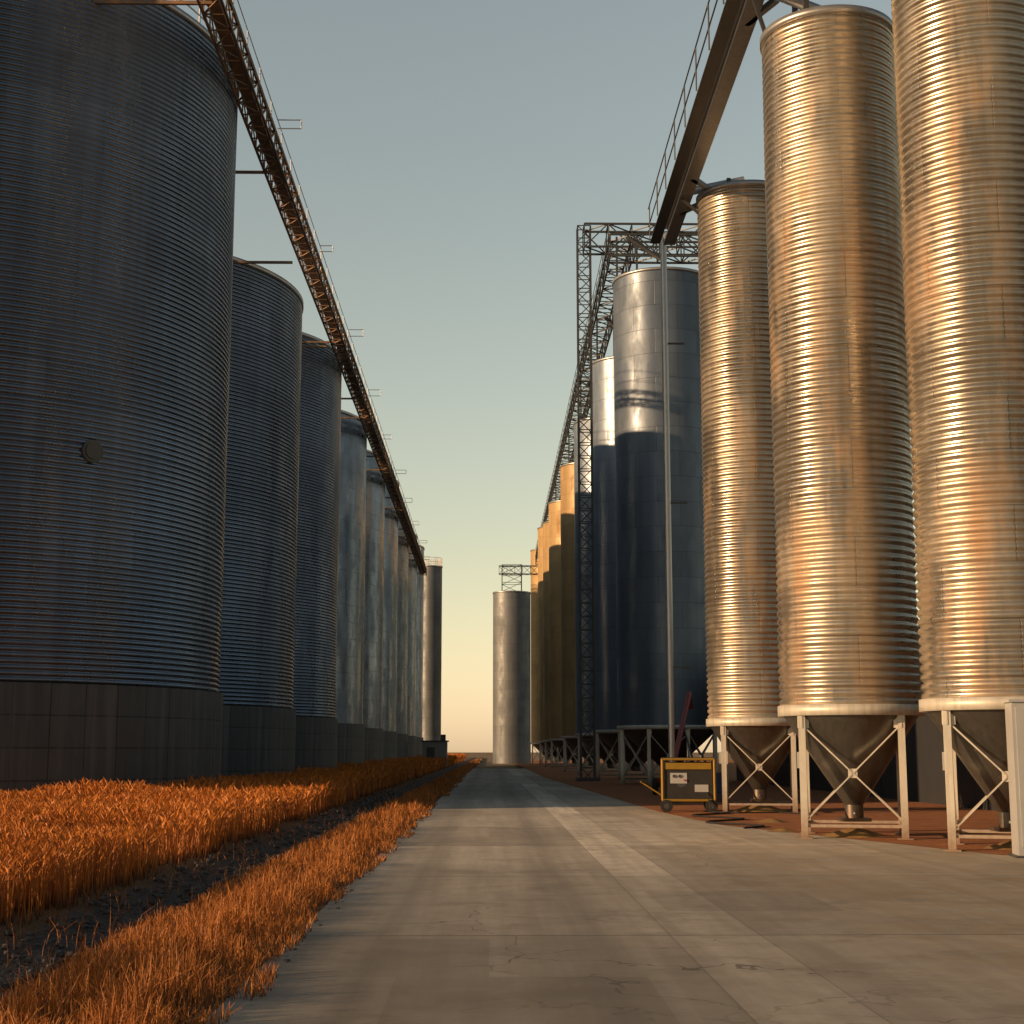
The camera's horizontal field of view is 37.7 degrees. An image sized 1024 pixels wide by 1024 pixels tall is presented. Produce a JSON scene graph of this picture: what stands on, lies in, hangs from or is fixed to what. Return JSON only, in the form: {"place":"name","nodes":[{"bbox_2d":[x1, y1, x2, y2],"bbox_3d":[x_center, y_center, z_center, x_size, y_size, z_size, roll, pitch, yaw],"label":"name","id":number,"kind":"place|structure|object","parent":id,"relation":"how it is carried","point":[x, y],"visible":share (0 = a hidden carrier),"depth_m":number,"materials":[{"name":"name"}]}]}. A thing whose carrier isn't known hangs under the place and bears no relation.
{"place":"outdoors","nodes":[
{"label":"outdoors","id":0,"kind":"place"},
{"bbox_2d":[0,771,444,986],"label":"ditch grass","id":1,"kind":"structure","parent":0,"point":[243,850],"depth_m":14.39,"materials":[{"name":"brown plant"}]},
{"bbox_2d":[0,753,473,929],"bbox_3d":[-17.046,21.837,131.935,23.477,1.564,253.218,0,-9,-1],"label":"wheat field","id":2,"kind":"structure","parent":0,"point":[58,840],"depth_m":23.15,"materials":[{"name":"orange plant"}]},
{"bbox_2d":[0,0,239,794],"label":"silo","id":3,"kind":"object","parent":2,"relation":"on","point":[118,133],"visible":0.99,"depth_m":39.68,"materials":[{"name":"metal"}]},
{"bbox_2d":[93,0,429,576],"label":"conveyor","id":4,"kind":"object","parent":3,"relation":"attached to","point":[219,17],"visible":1,"depth_m":56.67,"materials":[{"name":"metal"}]},
{"bbox_2d":[218,256,303,776],"bbox_3d":[-16.893,0.584,61.438,16.280,21.260,16.280,0,-9,-1],"label":"silo","id":5,"kind":"object","parent":2,"relation":"on","point":[256,659],"visible":0.36,"depth_m":58.03,"materials":[{"name":"metal"}]},
{"bbox_2d":[292,332,341,768],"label":"silo","id":6,"kind":"object","parent":2,"relation":"on","point":[314,669],"visible":0.22,"depth_m":75.40,"materials":[{"name":"metal"}]},
{"bbox_2d":[335,410,366,764],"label":"silo","id":7,"kind":"object","parent":2,"relation":"on","point":[350,625],"visible":0.12,"depth_m":92.50,"materials":[{"name":"metal"}]},
{"bbox_2d":[363,450,384,761],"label":"silo","id":8,"kind":"object","parent":2,"relation":"on","point":[373,616],"visible":0.09,"depth_m":109.53,"materials":[{"name":"metal"}]},
{"bbox_2d":[382,481,399,759],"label":"silo","id":9,"kind":"object","parent":2,"relation":"on","point":[389,670],"visible":0.11,"depth_m":126.46,"materials":[{"name":"metal"}]},
{"bbox_2d":[396,518,408,757],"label":"silo","id":10,"kind":"object","parent":2,"relation":"on","point":[402,655],"visible":0.07,"depth_m":143.41,"materials":[{"name":"metal"}]},
{"bbox_2d":[407,534,417,757],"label":"silo","id":11,"kind":"object","parent":2,"relation":"on","point":[411,659],"visible":0.05,"depth_m":160.30,"materials":[{"name":"metal"}]},
{"bbox_2d":[415,546,424,755],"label":"silo","id":12,"kind":"object","parent":2,"relation":"on","point":[419,658],"visible":0.12,"depth_m":177.24,"materials":[{"name":"metal"}]},
{"bbox_2d":[422,557,442,739],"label":"silo","id":13,"kind":"object","parent":2,"relation":"on","point":[432,655],"visible":0.7,"depth_m":198.23,"materials":[{"name":"metal"}]},
{"bbox_2d":[421,735,448,766],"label":"shed","id":14,"kind":"structure","parent":2,"relation":"on","point":[433,748],"depth_m":146.96,"materials":[{"name":"metal"}]},
{"bbox_2d":[0,758,478,1023],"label":"dirt strip","id":15,"kind":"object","parent":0,"point":[79,910],"depth_m":15.77,"materials":[{"name":"brown soil"}]},
{"bbox_2d":[0,790,409,1010],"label":"ditch stones","id":16,"kind":"object","parent":15,"relation":"on","point":[161,893],"visible":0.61,"depth_m":17.08,"materials":[{"name":"grey stone"}]},
{"bbox_2d":[0,757,483,1023],"bbox_3d":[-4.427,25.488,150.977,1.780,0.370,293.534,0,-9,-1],"label":"verge grass","id":17,"kind":"structure","parent":0,"point":[279,900],"depth_m":11.23,"materials":[{"name":"orange plant"}]},
{"bbox_2d":[177,0,919,751],"label":"sky","id":18,"kind":"structure","parent":0,"point":[450,156],"materials":[{"name":"blue"}]},
{"bbox_2d":[447,752,732,768],"bbox_3d":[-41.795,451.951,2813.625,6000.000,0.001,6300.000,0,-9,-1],"label":"ground","id":19,"kind":"structure","parent":0,"point":[486,762],"depth_m":409.01,"materials":[{"name":"brown soil"}]},
{"bbox_2d":[201,769,1023,1023],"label":"concrete road","id":20,"kind":"structure","parent":0,"point":[502,896],"depth_m":12.91,"materials":[{"name":"grey concrete"}]},
{"bbox_2d":[183,810,431,1023],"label":"road edge grit","id":21,"kind":"object","parent":20,"relation":"on","point":[286,960],"visible":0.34,"depth_m":14.51,"materials":[{"name":"gravel"}]},
{"bbox_2d":[1001,699,1023,857],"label":"support leg","id":22,"kind":"object","parent":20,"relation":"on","point":[1014,714],"visible":0.95,"depth_m":21.78,"materials":[{"name":"metal"}]},
{"bbox_2d":[517,760,1011,854],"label":"dirt pad","id":23,"kind":"object","parent":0,"point":[928,825],"visible":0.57,"depth_m":38.80,"materials":[{"name":"brown soil"}]},
{"bbox_2d":[493,590,530,763],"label":"silo","id":24,"kind":"object","parent":23,"relation":"on","point":[511,683],"visible":1,"depth_m":197.09,"materials":[{"name":"metal"}]},
{"bbox_2d":[499,564,537,590],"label":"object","id":25,"kind":"object","parent":24,"relation":"on","point":[521,573],"visible":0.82,"depth_m":200.82,"materials":[{"name":"grey metal"}]},
{"bbox_2d":[530,549,562,762],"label":"silo","id":26,"kind":"object","parent":23,"relation":"on","point":[534,661],"visible":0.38,"depth_m":204.11,"materials":[{"name":"metal"}]},
{"bbox_2d":[537,526,572,764],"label":"silo","id":27,"kind":"object","parent":23,"relation":"on","point":[540,636],"visible":0.26,"depth_m":173.76,"materials":[{"name":"metal"}]},
{"bbox_2d":[542,521,589,766],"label":"silo","id":28,"kind":"object","parent":23,"relation":"on","point":[546,731],"visible":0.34,"depth_m":156.86,"materials":[{"name":"metal"}]},
{"bbox_2d":[548,500,588,767],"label":"silo","id":29,"kind":"object","parent":23,"relation":"on","point":[555,711],"visible":0.28,"depth_m":140.75,"materials":[{"name":"metal"}]},
{"bbox_2d":[560,462,615,771],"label":"silo","id":30,"kind":"object","parent":23,"relation":"on","point":[568,689],"visible":0.23,"depth_m":117.01,"materials":[{"name":"metal"}]},
{"bbox_2d":[573,417,645,774],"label":"silo","id":31,"kind":"object","parent":23,"relation":"on","point":[603,754],"visible":0.32,"depth_m":101.09,"materials":[{"name":"metal"}]},
{"bbox_2d":[535,222,697,780],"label":"gantry tower","id":32,"kind":"structure","parent":23,"relation":"on","point":[608,254],"depth_m":81.20,"materials":[{"name":"metal"}]},
{"bbox_2d":[592,356,660,779],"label":"silo","id":33,"kind":"object","parent":23,"relation":"on","point":[606,693],"visible":0.4,"depth_m":85.13,"materials":[{"name":"metal"}]},
{"bbox_2d":[612,266,717,784],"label":"silo","id":34,"kind":"object","parent":23,"relation":"on","point":[641,596],"visible":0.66,"depth_m":71.07,"materials":[{"name":"metal"}]},
{"bbox_2d":[652,691,694,795],"bbox_3d":[5.997,8.184,53.653,1.860,3.782,7.492,-2,-9,13],"label":"grain auger","id":35,"kind":"object","parent":23,"relation":"on","point":[688,705],"visible":0.55,"depth_m":54.07,"materials":[{"name":"metal"}]},
{"bbox_2d":[716,772,721,801],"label":"oil drums","id":36,"kind":"object","parent":23,"relation":"on","point":[718,786],"visible":0.09,"depth_m":45.76,"materials":[{"name":"metal"}]},
{"bbox_2d":[691,811,764,828],"bbox_3d":[4.680,6.843,33.465,1.042,0.038,8.145,0,-9,2],"label":"hose on dirt","id":37,"kind":"object","parent":23,"relation":"on","point":[733,819],"visible":1,"depth_m":32.68,"materials":[{"name":"rubber"}]},
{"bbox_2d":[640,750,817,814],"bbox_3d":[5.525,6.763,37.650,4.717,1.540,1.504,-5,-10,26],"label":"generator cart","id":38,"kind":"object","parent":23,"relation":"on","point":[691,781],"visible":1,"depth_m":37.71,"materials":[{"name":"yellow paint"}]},
{"bbox_2d":[648,0,820,803],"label":"conveyor","id":39,"kind":"object","parent":23,"relation":"on","point":[735,27],"visible":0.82,"depth_m":37.97,"materials":[{"name":"metal"}]},
{"bbox_2d":[696,179,798,812],"bbox_3d":[6.265,-0.543,39.174,2.620,16.450,2.620,0,-9,-1],"label":"silo","id":40,"kind":"object","parent":23,"relation":"on","point":[756,735],"visible":0.67,"depth_m":38.17,"materials":[{"name":"metal"}]},
{"bbox_2d":[760,4,924,839],"bbox_3d":[6.176,-1.837,28.238,2.620,15.550,2.620,0,-9,-1],"label":"silo","id":41,"kind":"object","parent":23,"relation":"on","point":[850,694],"visible":0.98,"depth_m":27.28,"materials":[{"name":"metal"}]},
{"bbox_2d":[736,627,996,810],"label":"store shed","id":42,"kind":"structure","parent":23,"relation":"on","point":[924,744],"depth_m":45.16,"materials":[{"name":"grey metal"}]},
{"bbox_2d":[730,805,1011,849],"bbox_3d":[6.186,6.324,30.766,3.016,0.220,15.699,1,-9,-5],"label":"hose","id":43,"kind":"object","parent":23,"relation":"on","point":[865,833],"visible":0.85,"depth_m":26.96,"materials":[{"name":"rubber"}]},
{"bbox_2d":[891,0,1023,851],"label":"silo","id":44,"kind":"object","parent":23,"relation":"on","point":[959,77],"visible":0.99,"depth_m":23.88,"materials":[{"name":"metal"}]}
]}

